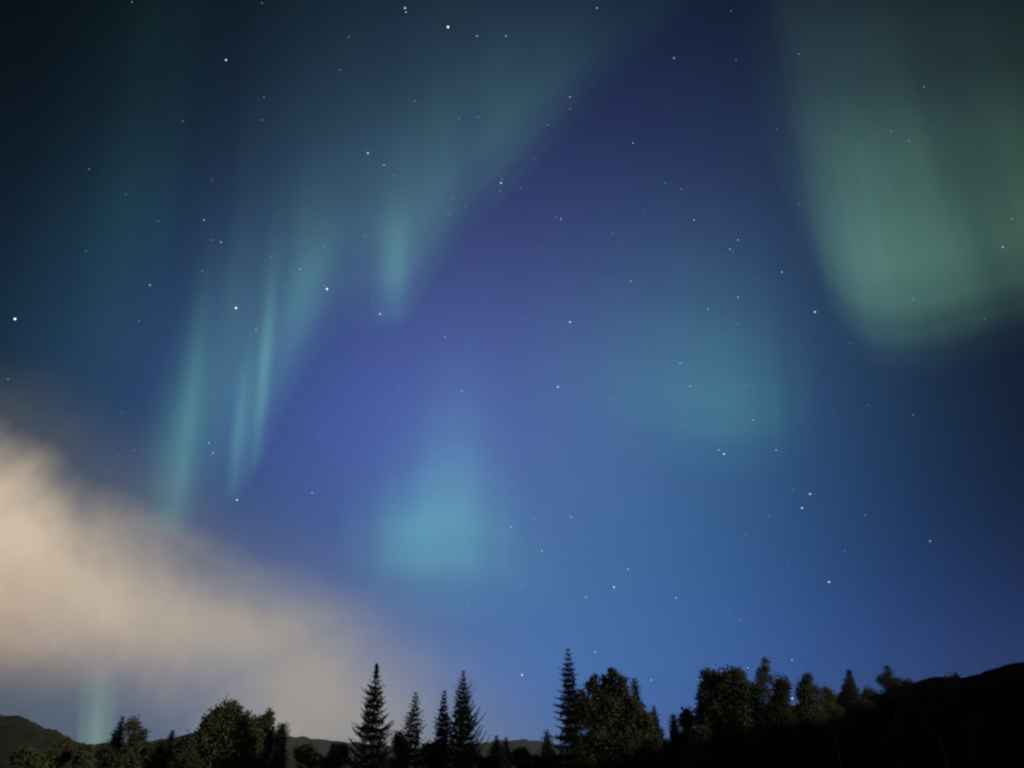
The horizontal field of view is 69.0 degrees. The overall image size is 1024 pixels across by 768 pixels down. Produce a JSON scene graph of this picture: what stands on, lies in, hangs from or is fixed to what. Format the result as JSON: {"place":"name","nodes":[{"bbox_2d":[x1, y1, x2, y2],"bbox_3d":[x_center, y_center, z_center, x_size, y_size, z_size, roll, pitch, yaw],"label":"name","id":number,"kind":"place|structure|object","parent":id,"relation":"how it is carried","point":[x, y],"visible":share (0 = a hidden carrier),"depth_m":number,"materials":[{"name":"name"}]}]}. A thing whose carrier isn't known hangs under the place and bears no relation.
{"place":"outdoors","nodes":[
{"label":"outdoors","id":0,"kind":"place"},
{"bbox_2d":[0,715,151,767],"bbox_3d":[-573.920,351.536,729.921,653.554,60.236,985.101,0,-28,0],"label":"hill","id":1,"kind":"structure","parent":0,"point":[17,732],"depth_m":612.95,"materials":[{"name":"black"}]},
{"bbox_2d":[124,732,305,767],"bbox_3d":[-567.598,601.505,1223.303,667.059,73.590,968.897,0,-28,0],"label":"hill","id":2,"kind":"structure","parent":0,"point":[291,761],"depth_m":1172.18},
{"bbox_2d":[285,736,559,767],"bbox_3d":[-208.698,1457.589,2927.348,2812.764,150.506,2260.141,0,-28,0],"label":"distant hill","id":3,"kind":"structure","parent":0,"point":[321,746],"depth_m":2971.64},
{"bbox_2d":[0,0,1023,747],"label":"sky","id":4,"kind":"structure","parent":0,"point":[566,344],"materials":[{"name":"blue"}]},
{"bbox_2d":[685,662,1023,767],"bbox_3d":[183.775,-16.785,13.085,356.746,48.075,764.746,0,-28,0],"label":"hill","id":5,"kind":"structure","parent":0,"point":[997,694],"depth_m":175.02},
{"bbox_2d":[837,669,861,704],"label":"spruce tree","id":6,"kind":"object","parent":5,"relation":"on","point":[850,694],"visible":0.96,"depth_m":198.22,"materials":[{"name":"green plant"}]},
{"bbox_2d":[854,685,886,710],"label":"birch tree","id":7,"kind":"object","parent":5,"relation":"on","point":[869,694],"visible":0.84,"depth_m":189.52,"materials":[{"name":"green plant"}]},
{"bbox_2d":[874,663,912,701],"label":"birch tree","id":8,"kind":"object","parent":5,"relation":"on","point":[891,684],"visible":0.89,"depth_m":199.59,"materials":[{"name":"green plant"}]},
{"bbox_2d":[898,678,917,704],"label":"birch tree","id":9,"kind":"object","parent":5,"relation":"on","point":[908,688],"visible":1,"depth_m":191.48,"materials":[{"name":"green plant"}]},
{"bbox_2d":[943,672,968,704],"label":"birch tree","id":10,"kind":"object","parent":5,"relation":"on","point":[954,687],"visible":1,"depth_m":178.20,"materials":[{"name":"green plant"}]},
{"bbox_3d":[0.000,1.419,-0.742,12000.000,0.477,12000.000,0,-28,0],"label":"ground","id":11,"kind":"structure","parent":0,"visible":0},
{"bbox_2d":[6,746,48,767],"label":"shrub","id":12,"kind":"object","parent":11,"relation":"on","point":[26,758],"visible":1,"depth_m":53.78,"materials":[{"name":"green plant"}]},
{"bbox_2d":[35,736,77,767],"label":"shrub","id":13,"kind":"object","parent":11,"relation":"on","point":[59,755],"visible":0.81,"depth_m":58.00,"materials":[{"name":"green plant"}]},
{"bbox_2d":[70,742,96,767],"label":"shrub","id":14,"kind":"object","parent":11,"relation":"on","point":[83,757],"visible":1,"depth_m":57.19,"materials":[{"name":"green plant"}]},
{"bbox_2d":[92,745,127,767],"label":"shrub","id":15,"kind":"object","parent":11,"relation":"on","point":[108,757],"visible":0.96,"depth_m":60.86,"materials":[{"name":"green plant"}]},
{"bbox_2d":[102,716,128,764],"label":"spruce tree","id":16,"kind":"object","parent":11,"relation":"on","point":[117,740],"visible":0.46,"depth_m":77.28,"materials":[{"name":"green plant"}]},
{"bbox_2d":[119,714,150,767],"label":"birch tree","id":17,"kind":"object","parent":11,"relation":"on","point":[133,744],"visible":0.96,"depth_m":75.35,"materials":[{"name":"green plant"}]},
{"bbox_2d":[136,737,176,767],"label":"shrub","id":18,"kind":"object","parent":11,"relation":"on","point":[158,755],"visible":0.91,"depth_m":63.88,"materials":[{"name":"green plant"}]},
{"bbox_2d":[162,729,176,751],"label":"spruce tree","id":19,"kind":"object","parent":11,"relation":"on","point":[170,740],"visible":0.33,"depth_m":124.95,"materials":[{"name":"green plant"}]},
{"bbox_2d":[167,729,201,767],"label":"shrub","id":20,"kind":"object","parent":11,"relation":"on","point":[184,750],"visible":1,"depth_m":63.04,"materials":[{"name":"green plant"}]},
{"bbox_2d":[189,694,265,767],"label":"birch tree","id":21,"kind":"object","parent":11,"relation":"on","point":[227,734],"visible":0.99,"depth_m":74.44,"materials":[{"name":"green plant"}]},
{"bbox_2d":[254,707,278,767],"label":"birch tree","id":22,"kind":"object","parent":11,"relation":"on","point":[266,721],"visible":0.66,"depth_m":77.53,"materials":[{"name":"green plant"}]},
{"bbox_2d":[265,722,290,767],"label":"spruce tree","id":23,"kind":"object","parent":11,"relation":"on","point":[279,759],"visible":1,"depth_m":75.91,"materials":[{"name":"green plant"}]},
{"bbox_2d":[291,741,323,767],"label":"shrub","id":24,"kind":"object","parent":11,"relation":"on","point":[306,755],"visible":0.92,"depth_m":72.64,"materials":[{"name":"green plant"}]},
{"bbox_2d":[324,741,334,757],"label":"spruce tree","id":25,"kind":"object","parent":11,"relation":"on","point":[331,745],"visible":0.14,"depth_m":114.11,"materials":[{"name":"green plant"}]},
{"bbox_2d":[316,741,352,767],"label":"shrub","id":26,"kind":"object","parent":11,"relation":"on","point":[334,759],"visible":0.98,"depth_m":69.67,"materials":[{"name":"green plant"}]},
{"bbox_2d":[333,663,404,767],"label":"spruce tree","id":27,"kind":"object","parent":11,"relation":"on","point":[365,747],"visible":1,"depth_m":69.29,"materials":[{"name":"green plant"}]},
{"bbox_2d":[390,729,413,759],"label":"birch tree","id":28,"kind":"object","parent":11,"relation":"on","point":[399,737],"visible":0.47,"depth_m":76.53,"materials":[{"name":"green plant"}]},
{"bbox_2d":[393,691,430,767],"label":"spruce tree","id":29,"kind":"object","parent":11,"relation":"on","point":[411,748],"visible":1,"depth_m":71.46,"materials":[{"name":"green plant"}]},
{"bbox_2d":[411,738,444,767],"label":"shrub","id":30,"kind":"object","parent":11,"relation":"on","point":[426,747],"visible":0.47,"depth_m":74.38,"materials":[{"name":"green plant"}]},
{"bbox_2d":[424,688,451,767],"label":"spruce tree","id":31,"kind":"object","parent":11,"relation":"on","point":[443,735],"visible":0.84,"depth_m":73.62,"materials":[{"name":"green plant"}]},
{"bbox_2d":[437,669,490,767],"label":"spruce tree","id":32,"kind":"object","parent":11,"relation":"on","point":[463,751],"visible":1,"depth_m":71.94,"materials":[{"name":"green plant"}]},
{"bbox_2d":[452,751,500,767],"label":"shrub","id":33,"kind":"object","parent":11,"relation":"on","point":[492,762],"visible":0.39,"depth_m":78.22,"materials":[{"name":"green plant"}]},
{"bbox_2d":[486,735,512,767],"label":"spruce tree","id":34,"kind":"object","parent":11,"relation":"on","point":[496,748],"visible":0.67,"depth_m":93.86,"materials":[{"name":"green plant"}]},
{"bbox_2d":[501,737,513,767],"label":"spruce tree","id":35,"kind":"object","parent":11,"relation":"on","point":[508,751],"visible":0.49,"depth_m":96.53,"materials":[{"name":"green plant"}]},
{"bbox_2d":[509,745,545,767],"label":"shrub","id":36,"kind":"object","parent":11,"relation":"on","point":[524,755],"visible":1,"depth_m":78.08,"materials":[{"name":"green plant"}]},
{"bbox_2d":[536,729,560,767],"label":"spruce tree","id":37,"kind":"object","parent":11,"relation":"on","point":[547,755],"visible":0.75,"depth_m":80.39,"materials":[{"name":"green plant"}]},
{"bbox_2d":[550,751,583,767],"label":"shrub","id":38,"kind":"object","parent":11,"relation":"on","point":[558,760],"visible":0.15,"depth_m":79.57,"materials":[{"name":"green plant"}]},
{"bbox_2d":[549,648,588,767],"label":"spruce tree","id":39,"kind":"object","parent":11,"relation":"on","point":[570,730],"visible":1,"depth_m":65.22,"materials":[{"name":"green plant"}]},
{"bbox_2d":[561,666,668,767],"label":"birch tree","id":40,"kind":"object","parent":11,"relation":"on","point":[617,721],"visible":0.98,"depth_m":67.84,"materials":[{"name":"green plant"}]},
{"bbox_2d":[629,678,649,735],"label":"spruce tree","id":41,"kind":"object","parent":11,"relation":"on","point":[635,686],"visible":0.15,"depth_m":77.05,"materials":[{"name":"green plant"}]},
{"bbox_2d":[649,712,666,740],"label":"birch tree","id":42,"kind":"object","parent":11,"relation":"on","point":[656,722],"visible":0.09,"depth_m":80.01,"materials":[{"name":"green plant"}]},
{"bbox_2d":[650,704,666,766],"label":"spruce tree","id":43,"kind":"object","parent":11,"relation":"on","point":[654,709],"visible":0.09,"depth_m":85.63,"materials":[{"name":"green plant"}]},
{"bbox_2d":[659,729,690,767],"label":"birch tree","id":44,"kind":"object","parent":11,"relation":"on","point":[674,760],"visible":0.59,"depth_m":73.58,"materials":[{"name":"green plant"}]},
{"bbox_2d":[665,713,684,767],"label":"tree","id":45,"kind":"object","parent":11,"relation":"on","point":[674,725],"visible":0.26,"depth_m":82.05,"materials":[{"name":"green plant"}]},
{"bbox_2d":[673,706,697,757],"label":"birch tree","id":46,"kind":"object","parent":11,"relation":"on","point":[684,720],"visible":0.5,"depth_m":74.39,"materials":[{"name":"green plant"}]},
{"bbox_2d":[678,723,717,767],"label":"birch tree","id":47,"kind":"object","parent":11,"relation":"on","point":[698,736],"visible":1,"depth_m":59.27,"materials":[{"name":"green plant"}]},
{"bbox_2d":[689,664,760,767],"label":"birch tree","id":48,"kind":"object","parent":11,"relation":"on","point":[722,696],"visible":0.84,"depth_m":70.68,"materials":[{"name":"green plant"}]},
{"bbox_2d":[747,657,781,766],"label":"birch tree","id":49,"kind":"object","parent":11,"relation":"on","point":[763,670],"visible":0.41,"depth_m":72.50,"materials":[{"name":"green plant"}]},
{"bbox_2d":[763,672,797,745],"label":"birch tree","id":50,"kind":"object","parent":11,"relation":"on","point":[780,706],"visible":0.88,"depth_m":69.44,"materials":[{"name":"green plant"}]},
{"bbox_2d":[783,671,835,767],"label":"birch tree","id":51,"kind":"object","parent":11,"relation":"on","point":[810,728],"visible":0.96,"depth_m":73.51,"materials":[{"name":"green plant"}]},
{"bbox_2d":[816,685,850,767],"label":"birch tree","id":52,"kind":"object","parent":11,"relation":"on","point":[837,721],"visible":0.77,"depth_m":84.70,"materials":[{"name":"green plant"}]}
]}

